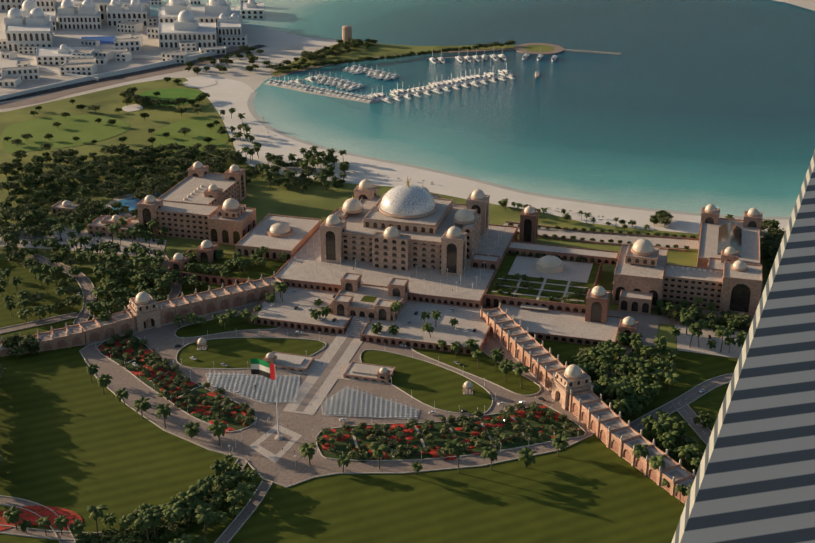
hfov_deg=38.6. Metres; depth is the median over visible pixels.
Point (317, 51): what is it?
marina tree
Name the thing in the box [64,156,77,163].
park tree
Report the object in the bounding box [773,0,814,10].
shore sand
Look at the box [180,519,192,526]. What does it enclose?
shrub
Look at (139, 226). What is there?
palm tree
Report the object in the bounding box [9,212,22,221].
park tree
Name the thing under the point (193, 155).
park tree
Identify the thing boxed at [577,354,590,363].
viaduct tree
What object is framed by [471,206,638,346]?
building
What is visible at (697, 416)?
road kerb
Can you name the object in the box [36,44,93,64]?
white palace lodge
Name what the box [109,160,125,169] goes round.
park tree
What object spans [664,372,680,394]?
palm tree
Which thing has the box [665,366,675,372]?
palm tree
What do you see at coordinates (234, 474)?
palm tree
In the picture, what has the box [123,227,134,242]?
palm tree
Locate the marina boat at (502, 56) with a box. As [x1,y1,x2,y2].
[498,47,506,60]
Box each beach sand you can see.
[186,75,788,237]
[247,92,789,219]
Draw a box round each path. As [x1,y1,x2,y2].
[0,459,245,538]
[0,497,74,542]
[216,481,271,542]
[607,347,631,376]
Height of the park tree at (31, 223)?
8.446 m
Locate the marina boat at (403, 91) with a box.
[394,89,409,94]
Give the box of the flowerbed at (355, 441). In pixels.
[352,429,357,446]
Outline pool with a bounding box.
[111,198,139,213]
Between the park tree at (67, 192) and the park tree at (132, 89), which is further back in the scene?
the park tree at (132, 89)
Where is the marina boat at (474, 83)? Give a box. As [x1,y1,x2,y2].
[469,81,479,86]
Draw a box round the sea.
[149,0,814,216]
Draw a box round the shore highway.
[0,44,264,101]
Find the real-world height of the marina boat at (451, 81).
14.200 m
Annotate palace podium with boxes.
[272,209,517,307]
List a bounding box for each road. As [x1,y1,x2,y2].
[0,46,238,108]
[0,49,199,93]
[0,313,78,332]
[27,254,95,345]
[41,280,275,339]
[162,254,180,298]
[272,49,514,77]
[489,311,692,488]
[630,374,732,430]
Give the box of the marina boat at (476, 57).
[473,48,479,61]
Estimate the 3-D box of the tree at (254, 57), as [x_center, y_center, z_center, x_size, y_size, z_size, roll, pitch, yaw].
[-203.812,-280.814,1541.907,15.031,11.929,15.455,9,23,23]
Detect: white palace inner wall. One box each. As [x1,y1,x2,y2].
[30,65,98,80]
[132,51,199,58]
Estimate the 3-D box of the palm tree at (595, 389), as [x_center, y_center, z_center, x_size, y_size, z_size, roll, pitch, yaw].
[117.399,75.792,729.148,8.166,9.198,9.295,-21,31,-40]
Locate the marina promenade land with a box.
[271,42,515,75]
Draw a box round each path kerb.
[0,458,238,533]
[0,460,248,540]
[0,495,75,542]
[0,503,60,542]
[214,480,262,542]
[227,482,272,542]
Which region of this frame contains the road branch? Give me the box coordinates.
[673,403,710,443]
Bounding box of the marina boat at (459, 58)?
[455,56,462,62]
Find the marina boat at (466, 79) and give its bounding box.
[458,70,471,82]
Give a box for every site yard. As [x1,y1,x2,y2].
[7,68,77,92]
[99,46,145,61]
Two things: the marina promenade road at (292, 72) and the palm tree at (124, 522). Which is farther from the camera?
the marina promenade road at (292, 72)
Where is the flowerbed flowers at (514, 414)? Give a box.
[321,405,580,462]
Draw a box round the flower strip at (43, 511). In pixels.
[0,506,81,530]
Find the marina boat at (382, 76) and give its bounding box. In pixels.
[376,73,386,79]
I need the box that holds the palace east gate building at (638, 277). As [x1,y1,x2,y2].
[612,239,667,313]
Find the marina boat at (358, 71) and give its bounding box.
[352,69,364,74]
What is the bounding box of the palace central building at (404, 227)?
[319,178,489,276]
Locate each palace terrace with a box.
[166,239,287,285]
[248,286,490,354]
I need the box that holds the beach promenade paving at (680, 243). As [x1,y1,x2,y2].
[503,223,698,248]
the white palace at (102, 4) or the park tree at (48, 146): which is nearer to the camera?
the park tree at (48, 146)
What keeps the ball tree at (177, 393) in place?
on the flowerbed soil at (200, 390)
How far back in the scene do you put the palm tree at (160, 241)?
955.14 m
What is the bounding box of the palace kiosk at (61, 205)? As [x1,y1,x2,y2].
[51,200,80,215]
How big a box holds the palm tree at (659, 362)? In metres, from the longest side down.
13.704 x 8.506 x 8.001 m
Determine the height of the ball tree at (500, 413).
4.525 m
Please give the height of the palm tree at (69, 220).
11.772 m
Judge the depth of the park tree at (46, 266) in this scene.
904.58 m
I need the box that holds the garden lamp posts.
[95,332,578,460]
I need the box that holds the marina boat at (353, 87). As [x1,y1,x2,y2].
[346,85,358,90]
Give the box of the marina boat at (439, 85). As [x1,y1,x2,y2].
[429,82,443,87]
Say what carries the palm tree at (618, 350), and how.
on the front lawn at (73, 438)
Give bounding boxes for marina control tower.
[342,25,351,42]
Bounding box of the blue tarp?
[81,36,114,43]
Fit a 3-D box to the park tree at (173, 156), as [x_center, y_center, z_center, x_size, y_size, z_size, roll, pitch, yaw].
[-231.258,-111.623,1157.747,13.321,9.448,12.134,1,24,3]
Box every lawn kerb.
[175,315,280,338]
[176,337,326,369]
[360,349,492,414]
[411,347,540,395]
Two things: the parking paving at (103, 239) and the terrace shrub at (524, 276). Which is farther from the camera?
the parking paving at (103, 239)
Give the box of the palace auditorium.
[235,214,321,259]
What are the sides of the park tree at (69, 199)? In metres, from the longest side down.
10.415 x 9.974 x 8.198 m
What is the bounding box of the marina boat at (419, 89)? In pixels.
[413,87,424,91]
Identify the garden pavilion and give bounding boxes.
[263,351,314,372]
[343,362,394,383]
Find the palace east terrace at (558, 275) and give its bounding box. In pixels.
[484,241,618,313]
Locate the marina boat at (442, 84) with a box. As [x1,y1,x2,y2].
[433,82,448,86]
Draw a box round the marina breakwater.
[563,49,620,54]
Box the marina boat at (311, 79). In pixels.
[305,77,314,82]
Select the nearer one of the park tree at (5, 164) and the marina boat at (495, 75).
the park tree at (5, 164)
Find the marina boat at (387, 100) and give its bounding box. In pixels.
[381,97,392,103]
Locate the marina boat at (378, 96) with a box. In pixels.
[370,93,383,99]
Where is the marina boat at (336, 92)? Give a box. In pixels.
[331,88,341,95]
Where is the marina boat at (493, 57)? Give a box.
[490,54,497,60]
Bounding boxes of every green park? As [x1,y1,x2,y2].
[1,115,129,152]
[152,117,227,151]
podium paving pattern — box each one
[280,235,320,279]
[309,263,455,293]
[453,228,509,298]
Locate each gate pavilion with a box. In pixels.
[127,291,160,331]
[551,364,593,409]
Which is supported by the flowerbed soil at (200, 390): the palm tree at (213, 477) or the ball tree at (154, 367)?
the ball tree at (154, 367)
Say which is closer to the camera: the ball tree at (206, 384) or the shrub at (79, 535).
the shrub at (79, 535)
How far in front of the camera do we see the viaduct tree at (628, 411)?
701.63 m
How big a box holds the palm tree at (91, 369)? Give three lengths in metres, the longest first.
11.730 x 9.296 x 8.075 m
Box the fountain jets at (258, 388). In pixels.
[208,370,299,401]
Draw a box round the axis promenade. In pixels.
[276,334,384,414]
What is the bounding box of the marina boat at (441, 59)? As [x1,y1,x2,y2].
[437,50,444,62]
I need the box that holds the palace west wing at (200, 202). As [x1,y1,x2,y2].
[136,160,256,245]
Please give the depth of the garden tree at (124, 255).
923.16 m
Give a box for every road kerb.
[0,312,76,328]
[0,316,79,333]
[26,257,83,345]
[35,254,94,342]
[630,373,732,423]
[637,382,729,431]
[671,404,706,444]
[685,402,711,432]
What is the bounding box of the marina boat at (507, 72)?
[498,63,512,74]
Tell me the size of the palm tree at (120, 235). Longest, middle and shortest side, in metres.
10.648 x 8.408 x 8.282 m
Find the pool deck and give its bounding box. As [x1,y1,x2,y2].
[105,194,155,217]
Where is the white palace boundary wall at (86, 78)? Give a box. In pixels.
[0,51,214,99]
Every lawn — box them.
[0,260,737,542]
[137,88,201,105]
[176,316,277,337]
[177,338,325,367]
[361,350,491,412]
[413,348,539,394]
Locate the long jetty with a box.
[371,74,515,102]
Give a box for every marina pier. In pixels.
[264,83,370,102]
[426,55,497,58]
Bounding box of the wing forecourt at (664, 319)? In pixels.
[659,306,753,332]
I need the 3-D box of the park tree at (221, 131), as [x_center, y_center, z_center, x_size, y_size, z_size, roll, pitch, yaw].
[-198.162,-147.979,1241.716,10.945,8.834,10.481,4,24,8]
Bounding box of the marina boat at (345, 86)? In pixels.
[340,84,350,89]
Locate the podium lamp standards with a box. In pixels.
[229,207,505,465]
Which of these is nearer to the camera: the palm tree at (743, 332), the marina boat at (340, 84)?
the palm tree at (743, 332)
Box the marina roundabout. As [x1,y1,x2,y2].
[514,43,563,54]
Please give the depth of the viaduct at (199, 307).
826.47 m
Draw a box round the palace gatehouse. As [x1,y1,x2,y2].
[330,272,408,321]
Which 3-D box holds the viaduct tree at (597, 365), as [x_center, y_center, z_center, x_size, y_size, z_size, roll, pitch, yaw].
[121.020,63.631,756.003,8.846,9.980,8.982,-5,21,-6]
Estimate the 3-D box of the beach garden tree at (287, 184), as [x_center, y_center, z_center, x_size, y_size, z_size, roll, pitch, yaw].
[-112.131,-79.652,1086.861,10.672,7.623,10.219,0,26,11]
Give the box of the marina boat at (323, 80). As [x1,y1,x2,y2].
[317,73,326,83]
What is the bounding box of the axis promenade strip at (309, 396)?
[295,336,353,411]
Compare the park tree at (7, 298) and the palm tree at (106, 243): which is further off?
the palm tree at (106, 243)
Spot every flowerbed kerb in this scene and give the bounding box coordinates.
[96,334,256,432]
[315,403,585,460]
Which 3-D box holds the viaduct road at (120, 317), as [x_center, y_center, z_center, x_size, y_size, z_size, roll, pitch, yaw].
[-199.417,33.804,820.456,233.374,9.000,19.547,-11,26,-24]
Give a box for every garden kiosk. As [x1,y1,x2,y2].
[197,337,207,349]
[463,381,472,394]
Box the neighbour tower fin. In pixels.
[671,151,814,542]
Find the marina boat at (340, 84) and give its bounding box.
[336,79,344,87]
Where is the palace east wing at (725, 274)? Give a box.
[662,202,762,314]
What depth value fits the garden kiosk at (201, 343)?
791.10 m
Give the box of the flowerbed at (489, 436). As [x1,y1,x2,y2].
[479,418,495,447]
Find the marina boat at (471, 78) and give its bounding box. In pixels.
[461,69,477,80]
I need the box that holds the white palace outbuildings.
[0,0,247,86]
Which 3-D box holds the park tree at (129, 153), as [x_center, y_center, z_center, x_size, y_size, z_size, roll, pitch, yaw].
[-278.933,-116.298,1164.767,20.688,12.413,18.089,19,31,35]
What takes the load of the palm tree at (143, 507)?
on the front lawn at (73, 438)
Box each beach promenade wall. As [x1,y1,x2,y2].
[506,221,698,239]
[538,235,685,251]
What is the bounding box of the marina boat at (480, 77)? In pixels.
[471,68,485,79]
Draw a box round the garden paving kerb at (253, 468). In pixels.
[79,301,594,487]
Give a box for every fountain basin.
[207,374,297,402]
[322,388,418,418]
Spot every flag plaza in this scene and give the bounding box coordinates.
[236,408,322,470]
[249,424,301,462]
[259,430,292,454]
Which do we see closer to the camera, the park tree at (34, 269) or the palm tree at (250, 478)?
the palm tree at (250, 478)
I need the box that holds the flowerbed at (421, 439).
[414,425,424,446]
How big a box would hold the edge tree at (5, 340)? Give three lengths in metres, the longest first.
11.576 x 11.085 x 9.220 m
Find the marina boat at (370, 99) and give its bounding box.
[366,97,376,101]
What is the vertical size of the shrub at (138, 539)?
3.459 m
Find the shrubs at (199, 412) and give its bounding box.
[97,339,252,433]
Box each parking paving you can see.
[0,224,166,256]
[675,325,741,358]
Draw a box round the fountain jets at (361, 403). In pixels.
[323,386,417,416]
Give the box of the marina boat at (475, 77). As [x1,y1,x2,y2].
[466,75,481,80]
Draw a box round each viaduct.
[0,271,283,356]
[480,303,695,504]
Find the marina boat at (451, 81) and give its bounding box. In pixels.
[443,73,457,84]
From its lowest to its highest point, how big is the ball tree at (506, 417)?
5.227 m
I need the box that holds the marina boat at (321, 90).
[317,88,327,92]
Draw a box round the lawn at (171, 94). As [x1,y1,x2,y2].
[137,88,201,105]
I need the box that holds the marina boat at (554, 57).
[551,50,556,61]
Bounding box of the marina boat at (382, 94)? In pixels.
[374,86,389,97]
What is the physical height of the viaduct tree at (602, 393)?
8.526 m
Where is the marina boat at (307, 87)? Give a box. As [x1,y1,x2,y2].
[302,82,311,90]
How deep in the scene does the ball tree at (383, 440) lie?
680.32 m
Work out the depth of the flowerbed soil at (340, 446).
688.74 m
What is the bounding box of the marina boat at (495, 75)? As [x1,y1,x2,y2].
[484,72,499,77]
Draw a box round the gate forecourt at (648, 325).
[608,310,659,345]
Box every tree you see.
[0,162,11,168]
[0,166,11,177]
[0,180,16,190]
[0,201,11,208]
[0,206,16,214]
[0,213,10,220]
[0,221,9,226]
[0,226,17,241]
[0,243,18,254]
[0,268,10,279]
[0,277,7,287]
[0,364,4,373]
[1,233,13,243]
[1,336,8,344]
[2,231,18,241]
[2,295,13,303]
[2,505,23,529]
[3,337,17,347]
[4,196,16,203]
[4,301,15,315]
[6,176,14,180]
[6,250,27,263]
[6,334,23,343]
[8,190,16,195]
[8,346,25,358]
[9,162,19,169]
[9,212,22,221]
[9,276,22,291]
[11,149,27,158]
[11,170,18,175]
[11,238,20,244]
[12,138,21,145]
[12,157,21,162]
[12,223,25,234]
[15,197,27,204]
[16,189,26,195]
[16,290,29,299]
[16,300,28,307]
[17,177,30,182]
[17,308,31,321]
[18,203,35,211]
[18,333,40,348]
[19,248,28,253]
[19,519,32,532]
[20,133,32,138]
[20,179,32,187]
[20,213,31,221]
[20,257,39,268]
[21,165,34,173]
[21,173,35,179]
[21,240,28,247]
[22,162,33,166]
[24,227,40,238]
[25,187,36,195]
[25,220,36,226]
[26,344,39,354]
[27,292,45,303]
[28,197,38,204]
[29,209,41,223]
[29,249,38,254]
[29,265,39,278]
[30,190,44,198]
[30,211,47,220]
[31,155,43,162]
[31,167,42,175]
[31,306,47,320]
[32,179,39,184]
[32,240,39,249]
[34,173,50,184]
[36,220,53,227]
[36,517,50,534]
[37,201,46,207]
[37,273,45,283]
[38,230,44,238]
[40,143,51,149]
[41,227,51,233]
[41,239,46,248]
[41,263,51,273]
[42,155,52,161]
[42,190,55,198]
[43,183,54,189]
[43,275,54,293]
[44,133,53,140]
[44,174,57,182]
[44,305,53,314]
[45,162,60,168]
[45,231,52,237]
[45,241,52,252]
[47,194,60,203]
[47,218,56,228]
[48,237,59,253]
[48,267,60,282]
[49,254,64,265]
[50,149,66,157]
[51,186,62,194]
[51,246,57,254]
[52,122,60,128]
[52,156,64,164]
[52,165,70,174]
[52,223,64,237]
[53,178,67,189]
[53,301,65,310]
[53,515,69,534]
[54,286,66,301]
[55,265,64,274]
[56,208,70,219]
[56,215,66,225]
[56,279,68,285]
[59,246,71,256]
[61,112,69,116]
[62,190,71,196]
[62,295,83,309]
[63,169,81,179]
[63,197,73,201]
[63,217,75,228]
[64,148,78,156]
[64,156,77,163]
[64,259,75,265]
[64,284,80,295]
[66,231,76,239]
[67,180,79,190]
[67,238,78,253]
[67,277,75,284]
[68,211,81,217]
[68,266,80,280]
[68,518,85,533]
[69,158,82,168]
[71,222,83,237]
[73,198,86,204]
[73,206,84,212]
[74,216,84,222]
[75,252,85,262]
[76,104,85,108]
[76,186,90,196]
[76,236,88,247]
[77,168,86,174]
[78,155,87,162]
[78,174,88,182]
[79,206,94,218]
[80,200,90,207]
[84,300,95,313]
[85,165,94,169]
[85,199,103,209]
[86,183,95,192]
[86,253,97,270]
[86,364,98,381]
[87,105,100,113]
[87,504,107,534]
[88,152,96,157]
[88,160,100,165]
[88,172,100,179]
[88,214,99,220]
[89,310,98,317]
[90,243,98,254]
[92,286,102,302]
[93,184,105,193]
[93,209,105,215]
[93,263,103,271]
[93,271,101,281]
[93,288,106,298]
[93,301,105,312]
[95,162,110,171]
[95,231,103,238]
[96,154,109,160]
[96,254,106,262]
[96,374,112,394]
[98,159,108,164]
[98,171,107,177]
[98,244,107,253]
[98,267,111,277]
[98,311,111,320]
[99,179,115,188]
[99,241,110,254]
[100,278,110,294]
[101,206,112,214]
[101,513,116,528]
[102,186,120,200]
[102,248,110,256]
[102,280,114,298]
[102,348,110,353]
[103,145,115,154]
[103,302,115,310]
[104,173,115,180]
[105,262,116,269]
[106,208,119,215]
[106,252,116,268]
[106,339,115,344]
[107,119,116,124]
[108,222,121,242]
[108,288,120,298]
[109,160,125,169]
[109,181,123,189]
[109,270,117,278]
[110,143,129,153]
[110,202,121,208]
[110,243,120,253]
[110,275,123,281]
[110,334,120,340]
[111,350,118,356]
[112,157,123,161]
[112,297,122,306]
[113,189,125,198]
[113,278,122,285]
[114,167,125,176]
[114,307,123,312]
[114,387,128,405]
[115,176,127,183]
[115,232,124,244]
[115,302,126,308]
[116,267,126,276]
[117,217,126,226]
[117,287,129,304]
[118,283,129,288]
[118,515,132,530]
[119,91,130,96]
[119,136,127,143]
[119,148,138,158]
[119,207,129,215]
[119,360,128,366]
[121,252,129,259]
[121,260,132,271]
[122,98,131,103]
[122,353,131,360]
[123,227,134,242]
[124,262,133,270]
[124,274,134,281]
[124,329,133,336]
[126,86,136,92]
[126,340,135,346]
[127,169,136,174]
[127,292,137,300]
[127,508,140,528]
[128,187,135,191]
[128,245,136,255]
[128,269,137,275]
[128,335,137,340]
[129,181,140,187]
[129,208,137,218]
[130,158,141,166]
[130,243,141,253]
[130,274,140,291]
[131,95,140,103]
[131,227,143,243]
[132,255,143,270]
[132,397,151,418]
[133,191,146,200]
[134,155,147,162]
[134,171,143,179]
[134,222,145,228]
[134,512,154,540]
[135,167,145,172]
[135,365,144,370]
[136,96,150,105]
[136,247,146,254]
[136,281,149,291]
[137,250,145,257]
[137,270,150,279]
[137,503,156,512]
[139,149,153,156]
[139,339,147,344]
[140,113,148,117]
[140,177,155,184]
[140,268,156,281]
[141,179,161,190]
[141,367,148,373]
[141,371,151,377]
[142,145,152,150]
[142,172,155,177]
[142,231,154,246]
[142,254,154,267]
[142,508,163,536]
[143,188,156,195]
[143,226,151,231]
[143,288,153,295]
[143,356,152,361]
[146,156,154,162]
[146,219,157,237]
[146,360,156,366]
[147,137,156,144]
[147,166,157,173]
[149,273,161,285]
[149,351,158,357]
[150,152,160,159]
[151,262,161,268]
[151,285,161,294]
[151,363,159,371]
[151,378,159,383]
[152,147,163,152]
[152,256,161,263]
[152,295,163,301]
[152,354,161,361]
[153,98,163,104]
[154,164,164,173]
[154,184,171,193]
[154,265,166,271]
[154,276,167,297]
[154,404,171,427]
[154,504,165,521]
[155,176,167,184]
[156,239,164,245]
[156,249,163,256]
[156,370,163,377]
[156,380,166,387]
[157,267,165,274]
[158,270,175,280]
[160,152,167,157]
[160,165,172,174]
[160,227,169,237]
[160,389,170,396]
[161,358,170,365]
[161,365,169,370]
[162,99,172,105]
[162,132,169,137]
[162,157,180,167]
[162,281,171,294]
[162,504,183,529]
[163,142,178,150]
[163,272,174,282]
[165,151,175,156]
[165,497,184,510]
[166,394,174,400]
[168,383,176,389]
[169,154,181,158]
[171,172,186,180]
[171,270,178,282]
[171,364,178,370]
[172,168,183,174]
[172,277,179,287]
[172,314,185,327]
[172,377,179,383]
[173,79,181,84]
[173,97,184,107]
[173,391,182,397]
[174,107,186,115]
[174,401,182,407]
[174,539,186,542]
[175,148,190,153]
[176,144,185,149]
[176,489,196,507]
[177,127,189,134]
[177,533,194,542]
[178,97,188,103]
[178,157,188,164]
[178,276,188,286]
[178,383,187,388]
[179,164,187,170]
[180,152,190,158]
[181,159,193,165]
[181,388,190,394]
[181,508,192,525]
[182,377,190,382]
[183,421,199,438]
[184,263,195,270]
[184,399,192,404]
[185,61,193,66]
[185,313,198,325]
[185,392,194,398]
[186,161,203,169]
[186,499,206,519]
[188,99,196,105]
[188,253,197,261]
[188,279,196,292]
[189,148,200,155]
[189,274,197,280]
[189,479,210,497]
[190,153,198,160]
[192,486,204,500]
[193,68,200,73]
[193,107,201,113]
[194,263,204,272]
[194,281,209,290]
[195,156,204,160]
[195,506,215,535]
[196,395,203,402]
[196,476,213,491]
[196,536,207,542]
[199,317,206,327]
[201,266,210,273]
[202,144,216,151]
[202,382,210,388]
[202,399,211,406]
[203,137,212,142]
[203,154,211,160]
[203,159,215,167]
[203,502,213,510]
[206,123,213,127]
[206,155,223,165]
[207,420,227,445]
[208,263,221,268]
[209,168,217,172]
[209,267,217,274]
[209,496,222,509]
[210,405,218,412]
[210,459,226,474]
[210,474,219,480]
[211,161,225,168]
[211,512,219,529]
[212,149,223,154]
[212,313,219,323]
[212,491,225,501]
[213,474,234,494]
[214,167,224,172]
[214,250,223,256]
[214,394,221,399]
[214,399,221,405]
[215,253,222,261]
[215,388,224,394]
[215,412,224,418]
[216,265,223,273]
[217,129,225,134]
[217,510,227,524]
[218,67,227,73]
[218,314,231,329]
[220,268,229,286]
[220,407,231,414]
[221,59,233,63]
[221,263,231,269]
[222,469,242,487]
[223,396,230,403]
[224,148,243,163]
[224,308,236,321]
[224,454,233,464]
[224,465,231,471]
[225,260,235,269]
[226,489,241,504]
[227,402,236,408]
[227,505,240,518]
[229,108,235,117]
[232,251,241,258]
[232,257,241,273]
[232,463,242,470]
[233,482,253,504]
[234,159,243,166]
[235,131,243,140]
[235,415,242,421]
[237,260,246,272]
[238,45,249,50]
[238,113,245,123]
[238,308,252,322]
[239,402,248,409]
[241,415,250,424]
[241,467,256,482]
[243,126,250,132]
[244,165,253,170]
[244,258,253,266]
[244,470,257,482]
[245,66,253,70]
[245,148,254,161]
[245,170,252,177]
[245,177,251,185]
[247,408,254,413]
[248,55,258,63]
[249,314,258,326]
[249,483,257,492]
[250,169,260,176]
[250,253,259,263]
[253,142,261,155]
[253,146,260,158]
[253,305,262,311]
[255,249,263,255]
[256,257,267,266]
[258,165,265,176]
[260,246,267,252]
[262,60,269,65]
[263,168,272,187]
[263,173,272,184]
[264,293,275,301]
[267,154,280,162]
[271,172,279,177]
[272,65,282,71]
[272,179,281,186]
[273,158,280,164]
[273,281,287,297]
[276,283,287,301]
[279,252,286,259]
[281,162,289,166]
[282,60,291,64]
[282,176,288,182]
[283,182,291,189]
[285,171,292,187]
[288,153,296,161]
[289,161,300,167]
[292,177,310,188]
[298,162,306,169]
[298,183,307,192]
[298,442,315,464]
[299,148,307,155]
[299,167,315,178]
[300,64,308,69]
[303,152,311,159]
[307,55,316,60]
[309,158,317,170]
[309,309,320,319]
[310,146,317,150]
[313,150,321,165]
[313,172,328,182]
[313,299,322,307]
[314,49,322,53]
[315,157,325,172]
[316,53,326,58]
[316,61,324,65]
[316,436,327,444]
[318,173,327,187]
[319,305,331,317]
[321,181,329,189]
[322,427,332,435]
[323,49,335,55]
[326,148,335,154]
[326,164,334,170]
[326,170,334,179]
[328,438,335,444]
[328,446,336,452]
[330,156,338,168]
[331,176,338,182]
[333,182,343,190]
[334,431,344,438]
[337,454,350,471]
[338,43,349,50]
[338,162,347,170]
[339,150,346,161]
[339,173,346,178]
[342,424,352,430]
[346,443,355,449]
[347,449,357,457]
[349,429,357,435]
[350,43,358,47]
[356,444,368,450]
[356,450,366,458]
[357,422,366,429]
[358,57,366,63]
[362,428,371,435]
[366,434,376,441]
[368,442,387,468]
[370,322,383,333]
[371,426,380,435]
[372,423,380,427]
[376,436,388,443]
[380,424,390,430]
[381,431,390,437]
[388,324,398,334]
[388,439,397,446]
[390,300,402,318]
[391,450,399,456]
[395,425,403,431]
[395,431,404,439]
[395,445,404,451]
[402,449,411,457]
[404,422,413,428]
[404,444,413,451]
[408,418,418,425]
[411,461,422,473]
[413,433,423,440]
[420,312,430,322]
[420,323,433,337]
[420,423,429,432]
[421,446,431,453]
[424,420,433,426]
[426,433,435,440]
[429,444,437,449]
[431,310,440,326]
[437,340,446,352]
[437,448,448,456]
[439,416,446,422]
[439,428,447,436]
[442,423,451,428]
[444,438,464,472]
[446,431,455,438]
[447,415,455,422]
[449,318,458,329]
[450,341,461,356]
[457,415,467,420]
[458,419,468,425]
[461,442,469,450]
[462,424,470,431]
[464,339,478,355]
[468,415,478,423]
[470,435,477,441]
[471,350,483,367]
[472,410,482,417]
[473,426,482,431]
[474,438,482,447]
[480,430,490,438]
[481,447,498,469]
[490,348,504,370]
[490,418,497,424]
[490,426,501,434]
[490,436,500,445]
[497,410,505,416]
[498,359,514,381]
[500,432,508,441]
[501,198,508,210]
[501,414,511,420]
[505,406,513,412]
[509,433,517,439]
[512,362,530,388]
[513,424,522,431]
[514,402,524,409]
[515,203,522,211]
[517,447,537,467]
[522,420,529,425]
[522,433,531,439]
[523,425,533,432]
[525,411,534,418]
[528,401,537,408]
[531,405,539,412]
[538,416,547,422]
[538,432,545,438]
[545,411,555,417]
[549,424,558,431]
[551,434,568,455]
[558,414,567,421]
[562,421,572,429]
[562,430,572,436]
[567,356,577,360]
[567,358,579,365]
[569,425,578,433]
[576,348,593,359]
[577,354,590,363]
[578,364,587,372]
[583,363,596,375]
[588,347,601,360]
[590,361,600,376]
[591,380,602,387]
[593,385,601,394]
[594,367,606,376]
[596,352,612,362]
[596,354,614,363]
[597,341,604,347]
[597,388,607,397]
[599,374,610,381]
[600,345,614,355]
[601,361,613,371]
[601,379,611,393]
[603,387,614,398]
[604,339,614,350]
[604,399,613,405]
[608,381,624,399]
[609,370,623,378]
[611,377,625,395]
[612,399,628,412]
[612,404,634,418]
[613,344,626,358]
[613,364,625,372]
[614,383,630,395]
[615,393,626,400]
[616,332,628,345]
[621,355,633,372]
[622,372,635,379]
[622,377,636,383]
[623,381,632,395]
[623,396,636,406]
[625,364,637,374]
[627,351,638,357]
[627,357,639,365]
[627,389,637,398]
[629,333,642,349]
[630,340,642,350]
[630,402,643,417]
[631,381,641,392]
[632,444,648,458]
[634,371,650,383]
[636,362,652,372]
[636,382,650,395]
[637,356,652,367]
[637,394,654,409]
[640,345,653,355]
[640,350,652,358]
[640,415,657,433]
[644,433,656,442]
[649,371,664,381]
[649,455,665,468]
[650,218,658,224]
[650,352,661,359]
[650,381,662,399]
[652,367,665,380]
[652,421,667,444]
[653,335,666,344]
[653,358,665,367]
[655,213,668,220]
[655,342,666,357]
[655,409,671,417]
[655,430,667,441]
[656,300,663,311]
[656,419,671,440]
[657,443,665,451]
[658,414,671,424]
[659,217,671,226]
[660,307,667,313]
[662,361,676,369]
[662,437,675,448]
[662,478,669,487]
[663,300,675,306]
[663,429,679,439]
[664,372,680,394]
[664,445,681,458]
[665,352,677,362]
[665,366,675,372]
[666,302,675,318]
[666,308,680,318]
[667,422,686,436]
[668,348,678,357]
[669,327,681,344]
[671,417,688,443]
[675,304,685,309]
[675,484,689,503]
[676,434,697,444]
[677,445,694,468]
[679,299,689,307]
[680,314,695,333]
[684,444,699,454]
[685,450,702,467]
[688,322,702,347]
[689,304,698,312]
[690,309,698,325]
[690,328,702,347]
[691,458,700,471]
[692,411,713,427]
[694,297,704,305]
[698,319,707,329]
[703,314,720,324]
[706,321,716,330]
[706,339,716,348]
[707,301,717,311]
[711,324,719,334]
[715,325,731,351]
[717,316,727,325]
[721,309,734,316]
[724,337,735,351]
[726,326,735,336]
[727,318,737,326]
[730,313,749,323]
[735,320,746,328]
[735,335,746,347]
[736,330,747,335]
[760,240,779,251]
[761,219,779,229]
[762,232,779,240]
[763,249,777,258]
[766,233,783,243]
[767,226,784,234]
[767,257,775,263]
[770,219,779,226]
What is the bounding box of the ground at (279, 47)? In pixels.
[0,0,490,203]
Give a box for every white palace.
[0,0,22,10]
[3,7,52,52]
[7,0,56,30]
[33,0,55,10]
[57,0,101,28]
[72,0,149,19]
[106,0,147,25]
[158,0,239,33]
[158,9,216,47]
[217,13,241,43]
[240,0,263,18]
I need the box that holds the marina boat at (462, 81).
[453,78,467,83]
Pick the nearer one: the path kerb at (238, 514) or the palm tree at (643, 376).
the path kerb at (238, 514)
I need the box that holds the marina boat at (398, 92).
[390,83,404,95]
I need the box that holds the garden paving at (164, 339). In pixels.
[81,302,592,485]
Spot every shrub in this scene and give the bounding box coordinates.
[75,533,85,539]
[77,538,86,542]
[88,533,96,538]
[104,535,113,541]
[107,528,117,535]
[113,533,122,538]
[121,532,128,538]
[128,535,135,542]
[135,536,144,542]
[153,529,162,534]
[157,524,165,531]
[164,527,171,534]
[169,530,178,536]
[171,522,180,527]
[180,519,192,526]
[493,281,500,287]
[509,284,516,291]
[520,274,527,279]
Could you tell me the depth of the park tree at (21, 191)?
1065.94 m
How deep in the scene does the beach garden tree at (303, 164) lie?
1115.82 m
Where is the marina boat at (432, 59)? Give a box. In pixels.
[429,50,435,63]
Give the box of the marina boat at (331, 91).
[326,85,337,94]
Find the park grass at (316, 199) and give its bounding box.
[0,78,771,348]
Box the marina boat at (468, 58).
[463,56,471,61]
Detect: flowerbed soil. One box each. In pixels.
[100,335,255,429]
[317,404,584,459]
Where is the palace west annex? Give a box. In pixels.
[87,214,138,238]
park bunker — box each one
[122,104,142,111]
[183,78,216,87]
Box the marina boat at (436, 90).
[431,83,442,93]
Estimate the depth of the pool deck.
1058.84 m
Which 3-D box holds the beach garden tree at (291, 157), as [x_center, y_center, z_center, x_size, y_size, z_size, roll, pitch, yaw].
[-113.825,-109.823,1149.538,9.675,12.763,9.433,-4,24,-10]
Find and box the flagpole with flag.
[250,359,282,439]
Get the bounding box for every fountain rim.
[205,373,299,403]
[321,387,419,418]
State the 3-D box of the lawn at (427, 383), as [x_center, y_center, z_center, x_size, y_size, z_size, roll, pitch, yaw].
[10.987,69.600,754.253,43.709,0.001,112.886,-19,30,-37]

